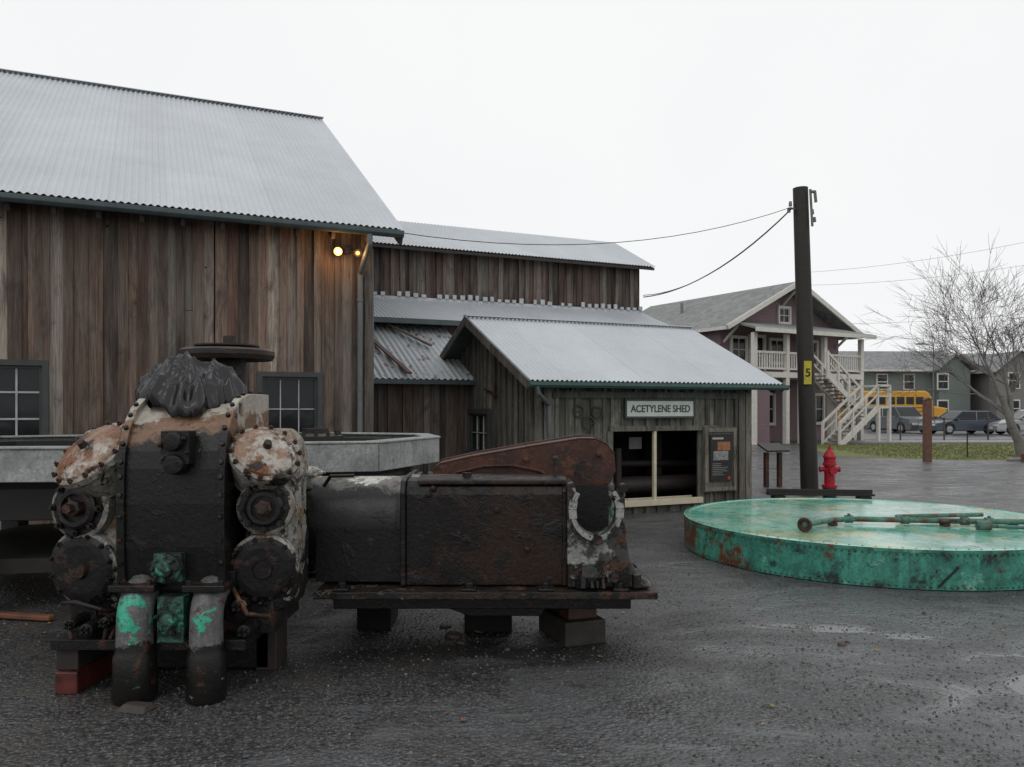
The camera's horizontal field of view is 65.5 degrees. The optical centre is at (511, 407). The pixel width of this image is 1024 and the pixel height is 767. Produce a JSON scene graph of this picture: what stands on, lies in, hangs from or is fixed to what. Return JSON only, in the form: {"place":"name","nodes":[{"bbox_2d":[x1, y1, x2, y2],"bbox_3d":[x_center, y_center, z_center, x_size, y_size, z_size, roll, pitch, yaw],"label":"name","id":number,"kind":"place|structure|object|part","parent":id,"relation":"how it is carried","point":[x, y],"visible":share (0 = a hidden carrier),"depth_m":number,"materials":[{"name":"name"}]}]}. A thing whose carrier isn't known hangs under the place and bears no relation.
{"place":"outdoors","nodes":[
{"label":"outdoors","id":0,"kind":"place"},
{"bbox_2d":[0,426,1023,766],"bbox_3d":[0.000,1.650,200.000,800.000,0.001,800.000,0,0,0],"label":"ground","id":1,"kind":"structure","parent":0,"point":[992,484],"depth_m":4.79,"materials":[{"name":"grey gravel"}]},
{"bbox_2d":[0,611,54,620],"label":"rusty scrap bar","id":2,"kind":"object","parent":1,"relation":"on","point":[26,616],"visible":1,"depth_m":6.17,"materials":[{"name":"brown metal"}]},
{"bbox_2d":[116,701,156,713],"bbox_3d":[-2.060,1.633,4.363,0.188,0.034,0.123,0,0,14],"label":"wood chunk","id":3,"kind":"object","parent":1,"relation":"on","point":[137,707],"visible":1,"depth_m":4.33,"materials":[{"name":"wood"}]},
{"bbox_2d":[48,391,308,706],"bbox_3d":[-2.015,0.771,4.890,1.510,1.758,1.001,0,0,0],"label":"compressor cylinder head","id":4,"kind":"object","parent":1,"relation":"on","point":[182,542],"visible":0.99,"depth_m":4.61},
{"bbox_2d":[135,351,247,417],"bbox_3d":[-1.957,-0.157,4.988,0.659,0.391,0.658,0,8,-40],"label":"black plastic tarp","id":5,"kind":"object","parent":4,"relation":"on","point":[185,384],"visible":0.97,"depth_m":4.80,"materials":[{"name":"black plastic"}]},
{"bbox_2d":[0,68,403,529],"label":"board and batten barn","id":6,"kind":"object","parent":1,"relation":"on","point":[142,232],"visible":0.84,"depth_m":11.05,"materials":[{"name":"brown wood"}]},
{"bbox_2d":[0,359,48,435],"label":"window left","id":7,"kind":"structure","parent":6,"relation":"in","point":[24,384],"depth_m":9.96,"materials":[{"name":"paint"}]},
{"bbox_2d":[257,371,322,431],"bbox_3d":[-3.146,0.015,11.276,0.900,1.050,0.165,0,0,-25],"label":"window right","id":8,"kind":"structure","parent":6,"relation":"in","point":[295,398],"depth_m":11.32,"materials":[{"name":"paint"}]},
{"bbox_2d":[334,247,361,256],"bbox_3d":[-2.381,-2.251,11.464,0.401,0.159,0.221,0,0,-28],"label":"barn floodlight","id":9,"kind":"object","parent":6,"relation":"attached to","point":[338,251],"visible":1,"depth_m":11.45,"materials":[{"name":"black metal"}]},
{"bbox_2d":[0,432,440,573],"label":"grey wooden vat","id":10,"kind":"object","parent":1,"relation":"on","point":[29,485],"visible":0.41,"depth_m":7.06,"materials":[{"name":"galvanized steel"},{"name":"black iron"},{"name":"dark timber"}]},
{"bbox_2d":[299,428,342,439],"bbox_3d":[-1.850,0.240,7.500,0.518,0.100,0.518,0,0,0],"label":"iron hub casting","id":11,"kind":"object","parent":10,"relation":"on","point":[315,434],"visible":0.76,"depth_m":7.34,"materials":[{"name":"grey metal"}]},
{"bbox_2d":[177,336,274,384],"bbox_3d":[-2.020,0.570,5.650,0.650,2.160,0.650,0,0,0],"label":"iron wheel stand","id":12,"kind":"object","parent":1,"relation":"on","point":[232,352],"visible":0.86,"depth_m":5.48,"materials":[{"name":"brown metal"}]},
{"bbox_2d":[374,323,476,471],"bbox_3d":[-1.892,-0.052,14.834,2.205,3.463,2.430,0,0,-25],"label":"lean to","id":13,"kind":"object","parent":1,"relation":"on","point":[421,385],"visible":0.41,"depth_m":14.17,"materials":[{"name":"wood"}]},
{"bbox_2d":[306,435,657,646],"bbox_3d":[-0.275,0.925,5.689,2.450,1.450,1.222,0,0,0],"label":"engine bed frame","id":14,"kind":"object","parent":1,"relation":"on","point":[493,540],"visible":0.97,"depth_m":5.26,"materials":[{"name":"paint"}]},
{"bbox_2d":[373,220,674,334],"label":"monitor roof barn","id":15,"kind":"structure","parent":1,"relation":"on","point":[448,284],"depth_m":18.37,"materials":[{"name":"brown wood"}]},
{"bbox_2d":[43,596,1013,756],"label":"fallen leaves","id":16,"kind":"object","parent":1,"relation":"on","point":[463,719],"visible":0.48,"depth_m":5.27,"materials":[{"name":"brown plant"}]},
{"bbox_2d":[101,611,980,761],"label":"loose stones","id":17,"kind":"object","parent":1,"relation":"on","point":[508,649],"visible":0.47,"depth_m":4.41,"materials":[{"name":"grey stone"}]},
{"bbox_2d":[439,314,789,514],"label":"acetylene shed","id":18,"kind":"structure","parent":1,"relation":"on","point":[544,379],"depth_m":13.09,"materials":[{"name":"grey wood"}]},
{"bbox_2d":[466,409,490,452],"bbox_3d":[-0.571,0.435,13.986,0.165,0.850,1.050,0,0,-25],"label":"gable window","id":19,"kind":"structure","parent":18,"relation":"in","point":[478,420],"depth_m":14.07,"materials":[{"name":"paint"}]},
{"bbox_2d":[624,399,694,417],"bbox_3d":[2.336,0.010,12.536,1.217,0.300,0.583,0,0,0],"label":"acetylene shed sign","id":20,"kind":"object","parent":18,"relation":"attached to","point":[659,408],"visible":1,"depth_m":12.51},
{"bbox_2d":[709,434,731,480],"bbox_3d":[3.409,0.810,13.001,0.440,0.760,0.029,0,0,-25],"label":"information poster","id":21,"kind":"object","parent":18,"relation":"attached to","point":[720,457],"visible":1,"depth_m":12.98,"materials":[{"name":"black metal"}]},
{"bbox_2d":[439,623,850,645],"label":"rocks","id":22,"kind":"object","parent":1,"relation":"on","point":[452,634],"visible":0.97,"depth_m":5.71,"materials":[{"name":"grey stone"}]},
{"bbox_2d":[699,293,837,442],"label":"walls","id":23,"kind":"structure","parent":1,"relation":"on","point":[767,432],"depth_m":39.47,"materials":[{"name":"wood"}]},
{"bbox_2d":[729,335,747,361],"bbox_3d":[10.848,-2.800,38.070,1.120,1.320,0.165,0,0,-30],"label":"window front","id":24,"kind":"structure","parent":23,"relation":"attached to","point":[738,345],"depth_m":38.13,"materials":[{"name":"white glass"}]},
{"bbox_2d":[642,282,871,338],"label":"roof","id":25,"kind":"structure","parent":23,"relation":"on","point":[714,311],"depth_m":40.36,"materials":[{"name":"grey"}]},
{"bbox_2d":[748,334,765,371],"bbox_3d":[11.888,-2.550,38.668,1.140,2.040,0.165,0,0,-30],"label":"door","id":26,"kind":"structure","parent":23,"relation":"attached to","point":[761,342],"depth_m":38.80,"materials":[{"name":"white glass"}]},
{"bbox_2d":[770,392,775,425],"bbox_3d":[12.452,0.050,38.992,1.220,1.620,0.165,0,0,-30],"label":"window front","id":27,"kind":"structure","parent":23,"relation":"attached to","point":[772,409],"depth_m":39.21,"materials":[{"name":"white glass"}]},
{"bbox_2d":[768,337,782,364],"bbox_3d":[13.102,-2.800,39.366,1.120,1.320,0.165,0,0,-30],"label":"window front","id":28,"kind":"structure","parent":23,"relation":"attached to","point":[775,344],"depth_m":39.32,"materials":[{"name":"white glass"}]},
{"bbox_2d":[777,306,790,323],"bbox_3d":[13.536,-4.600,39.615,0.920,0.920,0.165,0,0,-30],"label":"window front","id":29,"kind":"structure","parent":23,"relation":"attached to","point":[783,314],"depth_m":39.62,"materials":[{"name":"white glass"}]},
{"bbox_2d":[813,340,818,365],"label":"window front","id":30,"kind":"structure","parent":23,"relation":"attached to","point":[816,349],"depth_m":40.77,"materials":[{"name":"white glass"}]},
{"bbox_2d":[815,393,824,424],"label":"window front","id":31,"kind":"structure","parent":23,"relation":"attached to","point":[820,406],"depth_m":40.96,"materials":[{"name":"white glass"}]},
{"bbox_2d":[757,443,789,486],"bbox_3d":[5.468,1.196,16.674,0.540,0.908,0.375,0,0,-17],"label":"interpretive lectern","id":32,"kind":"object","parent":1,"relation":"on","point":[779,448],"visible":1,"depth_m":16.66,"materials":[{"name":"wood"}]},
{"bbox_2d":[694,283,876,444],"bbox_3d":[11.583,-2.274,42.913,9.699,7.848,12.660,0,0,-30],"label":"porch and trim","id":33,"kind":"object","parent":1,"relation":"on","point":[786,375],"visible":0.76,"depth_m":37.24,"materials":[{"name":"white wood"}]},
{"bbox_2d":[787,186,818,488],"bbox_3d":[5.555,-1.230,15.238,0.619,5.969,0.353,0,0,0],"label":"utility pole","id":34,"kind":"object","parent":1,"relation":"on","point":[806,396],"visible":0.94,"depth_m":15.12,"materials":[{"name":"brown wood"}]},
{"bbox_2d":[404,208,791,297],"bbox_3d":[0.736,-3.200,15.533,7.948,1.272,4.767,0,0,-27],"label":"service cable","id":35,"kind":"object","parent":34,"relation":"attached to","point":[641,240],"visible":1,"depth_m":14.70,"materials":[{"name":"black rubber"}]},
{"bbox_2d":[766,489,874,498],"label":"angle iron beam","id":36,"kind":"structure","parent":1,"relation":"on","point":[857,494],"depth_m":11.53,"materials":[{"name":"black metal"}]},
{"bbox_2d":[819,445,840,497],"bbox_3d":[5.860,1.170,14.672,0.370,0.960,0.323,0,0,0],"label":"fire hydrant","id":37,"kind":"object","parent":1,"relation":"on","point":[829,469],"visible":1,"depth_m":14.62,"materials":[{"name":"red metal"}]},
{"bbox_2d":[814,350,890,444],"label":"exterior stairs","id":38,"kind":"structure","parent":1,"relation":"on","point":[846,421],"depth_m":36.98,"materials":[{"name":"white wood"}]},
{"bbox_2d":[683,497,1023,590],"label":"green riveted tank","id":39,"kind":"object","parent":1,"relation":"on","point":[896,544],"visible":1,"depth_m":8.01,"materials":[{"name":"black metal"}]},
{"bbox_2d":[922,397,932,461],"bbox_3d":[12.820,0.661,24.600,0.229,1.977,0.240,0,0,0],"label":"weathered wood post","id":40,"kind":"object","parent":1,"relation":"on","point":[926,429],"visible":1,"depth_m":24.50,"materials":[{"name":"brown wood"}]},
{"bbox_2d":[840,231,1023,456],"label":"bare tree","id":41,"kind":"object","parent":1,"relation":"on","point":[1006,409],"visible":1,"depth_m":27.05,"materials":[{"name":"grey plant"}]},
{"bbox_2d":[846,427,1023,438],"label":"parking lot","id":42,"kind":"structure","parent":1,"relation":"on","point":[907,434],"depth_m":47.61,"materials":[{"name":"grey asphalt"}]},
{"bbox_2d":[838,391,946,426],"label":"school bus","id":43,"kind":"object","parent":42,"relation":"on","point":[906,400],"visible":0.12,"depth_m":64.81,"materials":[{"name":"yellow metal"}]},
{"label":"windows and wheels","id":44,"kind":"part","parent":43,"relation":"part of","materials":[{"name":"black glass"}]},
{"bbox_2d":[865,406,932,432],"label":"parked suv","id":45,"kind":"object","parent":42,"relation":"on","point":[911,417],"visible":0.67,"depth_m":53.09,"materials":[{"name":"paint"}]},
{"bbox_2d":[916,343,933,419],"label":"street lamp","id":46,"kind":"object","parent":42,"relation":"on","point":[933,380],"visible":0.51,"depth_m":51.96,"materials":[{"name":"grey metal"}]},
{"bbox_2d":[918,411,1000,433],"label":"suv","id":47,"kind":"object","parent":42,"relation":"on","point":[971,421],"visible":0.74,"depth_m":49.73,"materials":[{"name":"paint"}]},
{"bbox_2d":[986,410,1023,433],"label":"parked wagon","id":48,"kind":"object","parent":42,"relation":"on","point":[999,427],"visible":0.65,"depth_m":48.45,"materials":[{"name":"paint"}]},
{"bbox_2d":[900,417,988,439],"bbox_3d":[33.800,1.055,40.000,28.697,1.190,0.097,0,0,0],"label":"wire fence","id":49,"kind":"object","parent":1,"relation":"on","point":[944,428],"visible":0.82,"depth_m":39.97,"materials":[{"name":"metal"}]},
{"bbox_2d":[932,356,969,410],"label":"bay","id":50,"kind":"object","parent":1,"relation":"on","point":[959,402],"visible":0.41,"depth_m":75.12,"materials":[{"name":"grey wood"}]},
{"bbox_2d":[989,353,1023,419],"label":"bay","id":51,"kind":"object","parent":1,"relation":"on","point":[1018,394],"visible":0.23,"depth_m":72.79,"materials":[{"name":"grey wood"}]},
{"bbox_2d":[1007,372,1019,412],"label":"windows and trim","id":52,"kind":"structure","parent":51,"relation":"attached to","point":[1016,401],"depth_m":72.67,"materials":[{"name":"white glass"}]},
{"bbox_2d":[1006,458,1020,460],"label":"kerb","id":53,"kind":"structure","parent":1,"relation":"on","point":[1013,459],"depth_m":24.80,"materials":[{"name":"concrete"}]},
{"bbox_2d":[0,0,1023,354],"label":"sky","id":54,"kind":"structure","parent":0,"point":[621,121],"materials":[{"name":"white"}]},
{"bbox_2d":[840,371,931,396],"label":"walls","id":55,"kind":"structure","parent":0,"point":[869,379],"depth_m":76.16,"materials":[{"name":"green"}]},
{"bbox_2d":[838,351,974,370],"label":"roof","id":56,"kind":"structure","parent":55,"relation":"on","point":[874,359],"depth_m":77.96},
{"bbox_2d":[841,369,974,410],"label":"windows and trim","id":57,"kind":"structure","parent":55,"relation":"attached to","point":[940,403],"depth_m":75.49,"materials":[{"name":"white glass"}]},
{"bbox_2d":[790,444,1020,459],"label":"grass","id":58,"kind":"structure","parent":0,"point":[959,451],"depth_m":30.14,"materials":[{"name":"green plant"}]},
{"bbox_2d":[817,242,1023,339],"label":"overhead power lines","id":59,"kind":"object","parent":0,"point":[919,278],"visible":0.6,"depth_m":58.11,"materials":[{"name":"black metal"}]},
{"bbox_2d":[831,440,1013,443],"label":"sidewalk","id":60,"kind":"structure","parent":0,"point":[933,442],"depth_m":36.80,"materials":[{"name":"concrete"}]},
{"bbox_2d":[964,359,988,410],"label":"walls","id":61,"kind":"structure","parent":0,"point":[979,382],"depth_m":76.08,"materials":[{"name":"beige"}]},
{"bbox_2d":[963,351,1023,373],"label":"roof","id":62,"kind":"structure","parent":61,"relation":"on","point":[992,368],"depth_m":75.35,"materials":[{"name":"grey"}]}
]}

